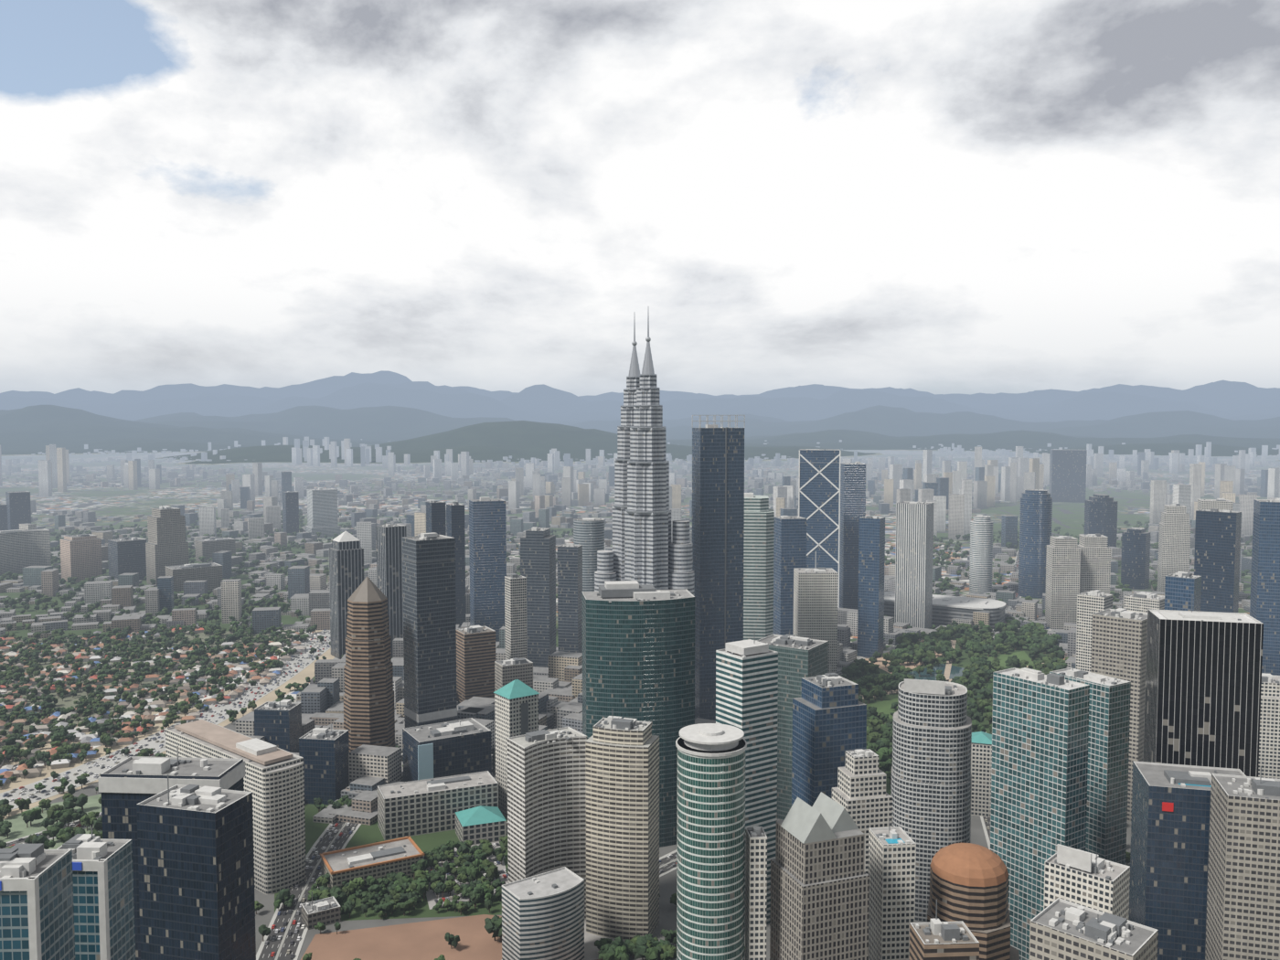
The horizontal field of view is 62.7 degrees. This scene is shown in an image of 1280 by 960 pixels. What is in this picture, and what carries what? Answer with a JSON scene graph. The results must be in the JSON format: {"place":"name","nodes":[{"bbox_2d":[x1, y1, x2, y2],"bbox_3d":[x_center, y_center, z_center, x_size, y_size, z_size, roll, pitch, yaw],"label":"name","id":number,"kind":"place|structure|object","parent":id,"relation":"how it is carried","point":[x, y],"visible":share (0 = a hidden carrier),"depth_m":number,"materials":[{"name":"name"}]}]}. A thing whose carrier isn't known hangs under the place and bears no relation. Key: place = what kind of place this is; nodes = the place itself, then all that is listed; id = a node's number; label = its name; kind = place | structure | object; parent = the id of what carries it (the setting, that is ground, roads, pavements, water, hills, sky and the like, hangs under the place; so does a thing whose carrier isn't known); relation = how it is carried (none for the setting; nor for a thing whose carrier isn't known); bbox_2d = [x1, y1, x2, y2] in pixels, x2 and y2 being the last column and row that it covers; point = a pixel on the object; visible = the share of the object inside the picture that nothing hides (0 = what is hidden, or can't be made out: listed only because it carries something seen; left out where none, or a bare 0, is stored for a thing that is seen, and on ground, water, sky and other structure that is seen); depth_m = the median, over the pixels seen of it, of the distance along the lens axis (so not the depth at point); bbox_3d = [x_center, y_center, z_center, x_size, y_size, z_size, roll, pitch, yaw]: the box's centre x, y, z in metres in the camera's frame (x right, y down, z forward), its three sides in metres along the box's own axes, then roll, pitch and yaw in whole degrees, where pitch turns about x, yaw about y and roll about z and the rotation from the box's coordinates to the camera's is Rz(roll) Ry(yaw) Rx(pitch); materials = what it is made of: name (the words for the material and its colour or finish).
{"place":"outdoors","nodes":[
{"label":"outdoors","id":0,"kind":"place"},
{"bbox_2d":[5,490,31,530],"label":"building","id":1,"kind":"structure","parent":0,"point":[18,507],"depth_m":2990.55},
{"bbox_2d":[0,528,51,575],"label":"building","id":2,"kind":"structure","parent":0,"point":[20,549],"depth_m":2319.47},
{"bbox_2d":[0,843,74,959],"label":"building","id":3,"kind":"structure","parent":0,"point":[37,914],"depth_m":348.70,"materials":[{"name":"white"}]},
{"bbox_2d":[0,794,101,849],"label":"cemetery ground","id":4,"kind":"structure","parent":0,"point":[18,828],"depth_m":889.41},
{"bbox_2d":[56,827,135,959],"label":"building","id":5,"kind":"structure","parent":0,"point":[102,878],"depth_m":403.44,"materials":[{"name":"white"}]},
{"bbox_2d":[107,536,146,580],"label":"building","id":6,"kind":"structure","parent":0,"point":[126,555],"depth_m":2196.44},
{"bbox_2d":[0,631,307,752],"bbox_3d":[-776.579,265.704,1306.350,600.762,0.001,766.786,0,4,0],"label":"kampung ground","id":7,"kind":"structure","parent":0,"point":[68,701],"depth_m":1361.88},
{"bbox_2d":[0,627,311,788],"bbox_3d":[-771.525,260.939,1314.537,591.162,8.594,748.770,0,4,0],"label":"kampung houses","id":8,"kind":"structure","parent":7,"relation":"on","point":[6,772],"depth_m":1310.97,"materials":[{"name":"white"}]},
{"bbox_2d":[0,621,317,778],"bbox_3d":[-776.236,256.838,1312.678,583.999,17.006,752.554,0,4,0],"label":"trees","id":9,"kind":"object","parent":7,"relation":"on","point":[95,704],"visible":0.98,"depth_m":1369.78,"materials":[{"name":"green plant"}]},
{"bbox_2d":[145,504,189,586],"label":"building","id":10,"kind":"structure","parent":0,"point":[166,544],"depth_m":2141.49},
{"bbox_2d":[165,560,223,592],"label":"building","id":11,"kind":"structure","parent":0,"point":[210,573],"depth_m":2048.59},
{"bbox_2d":[136,774,255,959],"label":"building","id":12,"kind":"structure","parent":0,"point":[196,869],"depth_m":468.91,"materials":[{"name":"glass"}]},
{"bbox_2d":[194,537,235,562],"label":"building","id":13,"kind":"structure","parent":0,"point":[207,548],"depth_m":2495.37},
{"bbox_2d":[254,699,301,752],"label":"building","id":14,"kind":"structure","parent":0,"point":[278,724],"depth_m":1003.17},
{"bbox_2d":[282,490,298,535],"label":"building","id":15,"kind":"structure","parent":0,"point":[291,512],"depth_m":2997.15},
{"bbox_2d":[305,487,340,537],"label":"building","id":16,"kind":"structure","parent":0,"point":[322,510],"depth_m":2985.53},
{"bbox_2d":[455,805,506,845],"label":"building","id":17,"kind":"structure","parent":0,"point":[475,825],"depth_m":852.11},
{"bbox_2d":[37,721,1130,959],"bbox_3d":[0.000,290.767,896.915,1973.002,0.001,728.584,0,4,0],"label":"ground","id":18,"kind":"structure","parent":0,"point":[666,908],"depth_m":730.86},
{"bbox_2d":[0,792,102,849],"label":"trees","id":19,"kind":"object","parent":18,"relation":"on","point":[58,830],"visible":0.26,"depth_m":874.22,"materials":[{"name":"green plant"}]},
{"bbox_2d":[0,682,309,842],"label":"trees","id":20,"kind":"object","parent":18,"relation":"on","point":[80,802],"visible":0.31,"depth_m":971.42,"materials":[{"name":"green plant"}]},
{"bbox_2d":[0,629,335,819],"bbox_3d":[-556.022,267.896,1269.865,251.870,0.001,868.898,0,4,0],"label":"sand corridor","id":21,"kind":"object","parent":18,"relation":"on","point":[299,677],"depth_m":1113.67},
{"bbox_2d":[0,571,469,809],"bbox_3d":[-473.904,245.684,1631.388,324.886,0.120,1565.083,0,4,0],"label":"highway","id":22,"kind":"structure","parent":21,"relation":"on","point":[94,770],"depth_m":1116.67,"materials":[{"name":"asphalt"}]},
{"bbox_2d":[97,746,245,959],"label":"building","id":23,"kind":"structure","parent":18,"relation":"on","point":[127,785],"depth_m":519.54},
{"bbox_2d":[165,719,306,895],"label":"building","id":24,"kind":"structure","parent":18,"relation":"on","point":[273,780],"depth_m":767.77,"materials":[{"name":"concrete"}]},
{"bbox_2d":[298,724,349,805],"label":"building","id":25,"kind":"structure","parent":18,"relation":"on","point":[324,752],"depth_m":933.48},
{"bbox_2d":[256,753,403,959],"bbox_3d":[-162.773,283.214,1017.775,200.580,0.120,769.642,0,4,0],"label":"road","id":26,"kind":"structure","parent":18,"relation":"on","point":[282,946],"depth_m":733.35,"materials":[{"name":"asphalt"}]},
{"bbox_2d":[343,576,395,752],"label":"building","id":27,"kind":"structure","parent":18,"relation":"on","point":[368,709],"depth_m":1006.07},
{"bbox_2d":[274,803,508,920],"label":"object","id":28,"kind":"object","parent":18,"relation":"on","point":[365,834],"visible":0.17,"depth_m":838.81,"materials":[{"name":"green plant"}]},
{"bbox_2d":[301,891,341,929],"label":"building","id":29,"kind":"structure","parent":28,"relation":"on","point":[326,912],"depth_m":714.39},
{"bbox_2d":[320,835,424,889],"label":"building","id":30,"kind":"structure","parent":28,"relation":"on","point":[381,859],"depth_m":781.78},
{"bbox_2d":[273,765,508,917],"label":"trees","id":31,"kind":"object","parent":28,"relation":"on","point":[407,889],"visible":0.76,"depth_m":756.80,"materials":[{"name":"green plant"}]},
{"bbox_2d":[377,770,498,840],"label":"building","id":32,"kind":"structure","parent":28,"relation":"on","point":[411,808],"depth_m":873.64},
{"bbox_2d":[402,717,491,781],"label":"building","id":33,"kind":"structure","parent":28,"relation":"on","point":[458,747],"depth_m":961.06,"materials":[{"name":"blue"}]},
{"bbox_2d":[423,841,508,909],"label":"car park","id":34,"kind":"structure","parent":28,"relation":"on","point":[431,895],"depth_m":777.94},
{"bbox_2d":[402,532,457,727],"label":"building","id":35,"kind":"structure","parent":18,"relation":"on","point":[429,622],"depth_m":1037.40,"materials":[{"name":"glass"}]},
{"bbox_2d":[300,914,602,959],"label":"earth lot","id":36,"kind":"structure","parent":18,"relation":"on","point":[421,941],"depth_m":688.97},
{"bbox_2d":[2,554,1018,958],"bbox_3d":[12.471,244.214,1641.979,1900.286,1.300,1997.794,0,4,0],"label":"cars","id":37,"kind":"object","parent":18,"relation":"on","point":[96,764],"visible":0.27,"depth_m":1015.85,"materials":[{"name":"paint"}]},
{"bbox_2d":[494,657,533,691],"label":"building","id":38,"kind":"structure","parent":18,"relation":"on","point":[506,672],"depth_m":1187.30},
{"bbox_2d":[493,679,539,817],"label":"building","id":39,"kind":"structure","parent":18,"relation":"on","point":[516,707],"depth_m":906.26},
{"bbox_2d":[501,866,584,959],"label":"building","id":40,"kind":"structure","parent":18,"relation":"on","point":[542,916],"depth_m":644.74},
{"bbox_2d":[506,717,586,918],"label":"building","id":41,"kind":"structure","parent":18,"relation":"on","point":[546,804],"depth_m":709.29,"materials":[{"name":"concrete"}]},
{"bbox_2d":[0,698,1130,959],"bbox_3d":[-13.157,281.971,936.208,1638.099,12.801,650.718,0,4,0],"label":"street trees","id":42,"kind":"object","parent":18,"relation":"on","point":[320,927],"visible":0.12,"depth_m":958.60,"materials":[{"name":"green plant"}]},
{"bbox_2d":[484,895,676,959],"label":"trees","id":43,"kind":"object","parent":18,"relation":"on","point":[647,946],"visible":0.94,"depth_m":663.73,"materials":[{"name":"green plant"}]},
{"bbox_2d":[584,918,624,959],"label":"paved lot","id":44,"kind":"structure","parent":18,"relation":"on","point":[591,951],"depth_m":686.51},
{"bbox_2d":[594,322,639,591],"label":"skyscraper","id":45,"kind":"structure","parent":18,"relation":"on","point":[610,565],"depth_m":1084.39,"materials":[{"name":"silver metal"}]},
{"bbox_2d":[585,715,659,939],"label":"building","id":46,"kind":"structure","parent":18,"relation":"on","point":[622,768],"depth_m":691.36,"materials":[{"name":"concrete"}]},
{"bbox_2d":[624,315,694,596],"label":"skyscraper","id":47,"kind":"structure","parent":18,"relation":"on","point":[656,558],"depth_m":1025.87,"materials":[{"name":"silver metal"}]},
{"bbox_2d":[675,723,746,959],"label":"building","id":48,"kind":"structure","parent":18,"relation":"on","point":[710,847],"depth_m":518.08,"materials":[{"name":"glass"}]},
{"bbox_2d":[692,415,745,720],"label":"building","id":49,"kind":"structure","parent":18,"relation":"on","point":[718,495],"depth_m":1144.91,"materials":[{"name":"glass"}]},
{"bbox_2d":[715,639,778,933],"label":"building","id":50,"kind":"structure","parent":18,"relation":"on","point":[746,686],"depth_m":701.70,"materials":[{"name":"concrete"}]},
{"bbox_2d":[744,826,767,959],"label":"building","id":51,"kind":"structure","parent":18,"relation":"on","point":[755,883],"depth_m":527.49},
{"bbox_2d":[769,791,869,959],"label":"building","id":52,"kind":"structure","parent":18,"relation":"on","point":[819,890],"depth_m":520.57,"materials":[{"name":"concrete"}]},
{"bbox_2d":[832,748,892,874],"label":"building","id":53,"kind":"structure","parent":18,"relation":"on","point":[861,796],"depth_m":644.08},
{"bbox_2d":[868,818,916,959],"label":"building","id":54,"kind":"structure","parent":18,"relation":"on","point":[891,862],"depth_m":549.05,"materials":[{"name":"white"}]},
{"bbox_2d":[929,842,1008,930],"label":"building","id":55,"kind":"structure","parent":18,"relation":"on","point":[969,885],"depth_m":559.49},
{"bbox_2d":[927,898,1019,959],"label":"building","id":56,"kind":"structure","parent":18,"relation":"on","point":[994,944],"depth_m":556.65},
{"bbox_2d":[970,731,991,817],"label":"building","id":57,"kind":"structure","parent":18,"relation":"on","point":[981,755],"depth_m":905.44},
{"bbox_2d":[990,667,1089,959],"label":"building","id":58,"kind":"structure","parent":18,"relation":"on","point":[1040,762],"depth_m":653.90,"materials":[{"name":"glass"}]},
{"bbox_2d":[1049,665,1130,864],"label":"building","id":59,"kind":"structure","parent":18,"relation":"on","point":[1108,755],"depth_m":728.80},
{"bbox_2d":[1075,589,1112,671],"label":"building","id":60,"kind":"structure","parent":18,"relation":"on","point":[1090,603],"depth_m":1156.04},
{"bbox_2d":[1164,571,1201,611],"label":"building","id":61,"kind":"structure","parent":18,"relation":"on","point":[1181,588],"depth_m":1101.02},
{"bbox_2d":[1142,594,1263,777],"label":"building","id":62,"kind":"structure","parent":18,"relation":"on","point":[1203,688],"depth_m":663.44,"materials":[{"name":"glass"}]},
{"bbox_2d":[573,517,604,591],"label":"building","id":63,"kind":"structure","parent":0,"point":[589,534],"depth_m":1538.74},
{"bbox_2d":[581,580,694,847],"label":"building","id":64,"kind":"structure","parent":0,"point":[638,652],"depth_m":834.25,"materials":[{"name":"glass"}]},
{"bbox_2d":[0,370,1279,466],"bbox_3d":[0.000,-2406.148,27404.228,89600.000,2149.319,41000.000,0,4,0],"label":"mountain range","id":65,"kind":"structure","parent":0,"point":[418,421],"depth_m":16030.06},
{"bbox_2d":[0,449,1279,703],"bbox_3d":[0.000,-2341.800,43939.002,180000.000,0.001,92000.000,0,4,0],"label":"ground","id":66,"kind":"structure","parent":0,"point":[124,505],"depth_m":4525.36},
{"bbox_2d":[0,524,310,639],"bbox_3d":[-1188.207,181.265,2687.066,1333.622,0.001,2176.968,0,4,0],"label":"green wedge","id":67,"kind":"object","parent":66,"relation":"on","point":[244,578],"visible":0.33,"depth_m":1885.14,"materials":[{"name":"green plant"}]},
{"bbox_2d":[60,533,102,582],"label":"building","id":68,"kind":"structure","parent":67,"relation":"on","point":[80,557],"depth_m":2194.78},
{"bbox_2d":[0,509,307,634],"bbox_3d":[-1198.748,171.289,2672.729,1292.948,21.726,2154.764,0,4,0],"label":"trees","id":69,"kind":"object","parent":67,"relation":"on","point":[76,607],"visible":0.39,"depth_m":1978.81,"materials":[{"name":"green plant"}]},
{"bbox_2d":[329,531,363,659],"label":"building","id":70,"kind":"structure","parent":66,"relation":"on","point":[346,565],"depth_m":1496.43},
{"bbox_2d":[376,523,406,657],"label":"building","id":71,"kind":"structure","parent":66,"relation":"on","point":[389,537],"depth_m":1499.01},
{"bbox_2d":[426,500,446,535],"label":"building","id":72,"kind":"structure","parent":66,"relation":"on","point":[435,517],"depth_m":1747.00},
{"bbox_2d":[446,501,465,628],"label":"building","id":73,"kind":"structure","parent":66,"relation":"on","point":[455,520],"depth_m":1701.74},
{"bbox_2d":[313,510,607,608],"bbox_3d":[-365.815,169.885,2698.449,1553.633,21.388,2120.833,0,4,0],"label":"trees","id":74,"kind":"object","parent":66,"relation":"on","point":[348,526],"visible":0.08,"depth_m":2917.67,"materials":[{"name":"green plant"}]},
{"bbox_2d":[456,620,495,703],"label":"building","id":75,"kind":"structure","parent":66,"relation":"on","point":[475,652],"depth_m":1251.47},
{"bbox_2d":[469,496,506,641],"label":"building","id":76,"kind":"structure","parent":66,"relation":"on","point":[487,535],"depth_m":1592.55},
{"bbox_2d":[504,569,527,660],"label":"building","id":77,"kind":"structure","parent":66,"relation":"on","point":[516,613],"depth_m":1304.21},
{"bbox_2d":[520,527,555,667],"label":"building","id":78,"kind":"structure","parent":66,"relation":"on","point":[538,556],"depth_m":1414.78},
{"bbox_2d":[557,543,582,652],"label":"building","id":79,"kind":"structure","parent":66,"relation":"on","point":[570,591],"depth_m":1401.03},
{"bbox_2d":[0,437,1279,825],"bbox_3d":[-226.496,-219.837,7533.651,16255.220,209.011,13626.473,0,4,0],"label":"city","id":80,"kind":"object","parent":66,"relation":"on","point":[558,684],"visible":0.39,"depth_m":3019.18},
{"bbox_2d":[134,438,1279,614],"bbox_3d":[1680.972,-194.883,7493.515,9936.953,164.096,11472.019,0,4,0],"label":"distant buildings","id":81,"kind":"structure","parent":66,"relation":"on","point":[940,486],"depth_m":3936.48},
{"bbox_2d":[743,492,774,640],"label":"building","id":82,"kind":"structure","parent":66,"relation":"on","point":[758,570],"depth_m":1228.13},
{"bbox_2d":[773,515,806,635],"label":"building","id":83,"kind":"structure","parent":66,"relation":"on","point":[789,544],"depth_m":1442.83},
{"bbox_2d":[793,551,837,672],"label":"building","id":84,"kind":"structure","parent":66,"relation":"on","point":[815,603],"depth_m":1342.99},
{"bbox_2d":[838,461,865,609],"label":"building","id":85,"kind":"structure","parent":66,"relation":"on","point":[852,493],"depth_m":1840.75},
{"bbox_2d":[857,510,885,658],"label":"building","id":86,"kind":"structure","parent":66,"relation":"on","point":[871,562],"depth_m":1499.76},
{"bbox_2d":[884,591,1006,629],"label":"building","id":87,"kind":"structure","parent":66,"relation":"on","point":[946,609],"depth_m":1729.36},
{"bbox_2d":[840,617,1068,795],"bbox_3d":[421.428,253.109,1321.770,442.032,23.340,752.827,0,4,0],"label":"park trees","id":88,"kind":"object","parent":66,"relation":"on","point":[979,668],"visible":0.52,"depth_m":1418.38,"materials":[{"name":"green plant"}]},
{"bbox_2d":[969,514,992,594],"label":"building","id":89,"kind":"structure","parent":66,"relation":"on","point":[981,555],"depth_m":1995.75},
{"bbox_2d":[1017,489,1052,598],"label":"building","id":90,"kind":"structure","parent":66,"relation":"on","point":[1035,519],"depth_m":1987.70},
{"bbox_2d":[844,519,1252,625],"bbox_3d":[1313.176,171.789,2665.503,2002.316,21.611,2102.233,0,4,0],"label":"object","id":91,"kind":"structure","parent":66,"relation":"on","point":[944,585],"depth_m":2426.13,"materials":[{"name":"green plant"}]},
{"bbox_2d":[1043,843,1130,919],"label":"building","id":92,"kind":"structure","parent":66,"relation":"on","point":[1089,880],"depth_m":505.88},
{"bbox_2d":[1077,533,1110,594],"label":"building","id":93,"kind":"structure","parent":66,"relation":"on","point":[1095,563],"depth_m":1712.70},
{"bbox_2d":[1123,588,1164,613],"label":"building","id":94,"kind":"structure","parent":66,"relation":"on","point":[1142,602],"depth_m":1252.00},
{"bbox_2d":[1194,508,1241,612],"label":"building","id":95,"kind":"structure","parent":66,"relation":"on","point":[1217,549],"depth_m":1497.86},
{"bbox_2d":[1249,498,1279,675],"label":"building","id":96,"kind":"structure","parent":66,"relation":"on","point":[1264,606],"depth_m":1295.13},
{"bbox_2d":[0,0,1279,396],"label":"sky","id":97,"kind":"structure","parent":0,"point":[934,197],"materials":[{"name":"white"}]},
{"bbox_2d":[757,631,828,820],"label":"building","id":98,"kind":"structure","parent":0,"point":[799,658],"depth_m":893.95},
{"bbox_2d":[798,448,840,607],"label":"building","id":99,"kind":"structure","parent":0,"point":[819,491],"depth_m":1724.50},
{"bbox_2d":[791,672,866,806],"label":"building","id":100,"kind":"structure","parent":0,"point":[829,720],"depth_m":758.23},
{"bbox_2d":[894,501,934,629],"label":"building","id":101,"kind":"structure","parent":0,"point":[913,563],"depth_m":1693.08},
{"bbox_2d":[890,678,971,922],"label":"building","id":102,"kind":"structure","parent":0,"point":[931,790],"depth_m":712.86,"materials":[{"name":"concrete"}]},
{"bbox_2d":[909,899,979,959],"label":"building","id":103,"kind":"structure","parent":0,"point":[935,939],"depth_m":478.41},
{"bbox_2d":[846,630,1054,792],"bbox_3d":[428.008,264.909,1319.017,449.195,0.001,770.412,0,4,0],"label":"park ground","id":104,"kind":"structure","parent":0,"point":[965,660],"depth_m":1440.79,"materials":[{"name":"green plant"}]},
{"bbox_2d":[1045,535,1080,629],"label":"building","id":105,"kind":"structure","parent":0,"point":[1062,570],"depth_m":1695.30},
{"bbox_2d":[1049,449,1087,502],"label":"building","id":106,"kind":"structure","parent":0,"point":[1067,475],"depth_m":4182.44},
{"bbox_2d":[1029,897,1158,959],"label":"building","id":107,"kind":"structure","parent":0,"point":[1061,929],"depth_m":437.48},
{"bbox_2d":[1084,493,1117,547],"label":"building","id":108,"kind":"structure","parent":0,"point":[1101,514],"depth_m":2587.84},
{"bbox_2d":[1090,604,1147,821],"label":"building","id":109,"kind":"structure","parent":0,"point":[1119,643],"depth_m":893.35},
{"bbox_2d":[1120,527,1150,589],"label":"building","id":110,"kind":"structure","parent":0,"point":[1136,557],"depth_m":2095.39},
{"bbox_2d":[1157,503,1190,592],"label":"building","id":111,"kind":"structure","parent":0,"point":[1174,540],"depth_m":1993.09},
{"bbox_2d":[1128,760,1246,959],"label":"building","id":112,"kind":"structure","parent":0,"point":[1169,849],"depth_m":608.21,"materials":[{"name":"blue"}]},
{"bbox_2d":[1205,766,1279,959],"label":"building","id":113,"kind":"structure","parent":0,"point":[1243,901],"depth_m":561.01,"materials":[{"name":"concrete"}]},
{"bbox_2d":[1258,664,1279,778],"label":"building","id":114,"kind":"structure","parent":0,"point":[1269,752],"depth_m":893.87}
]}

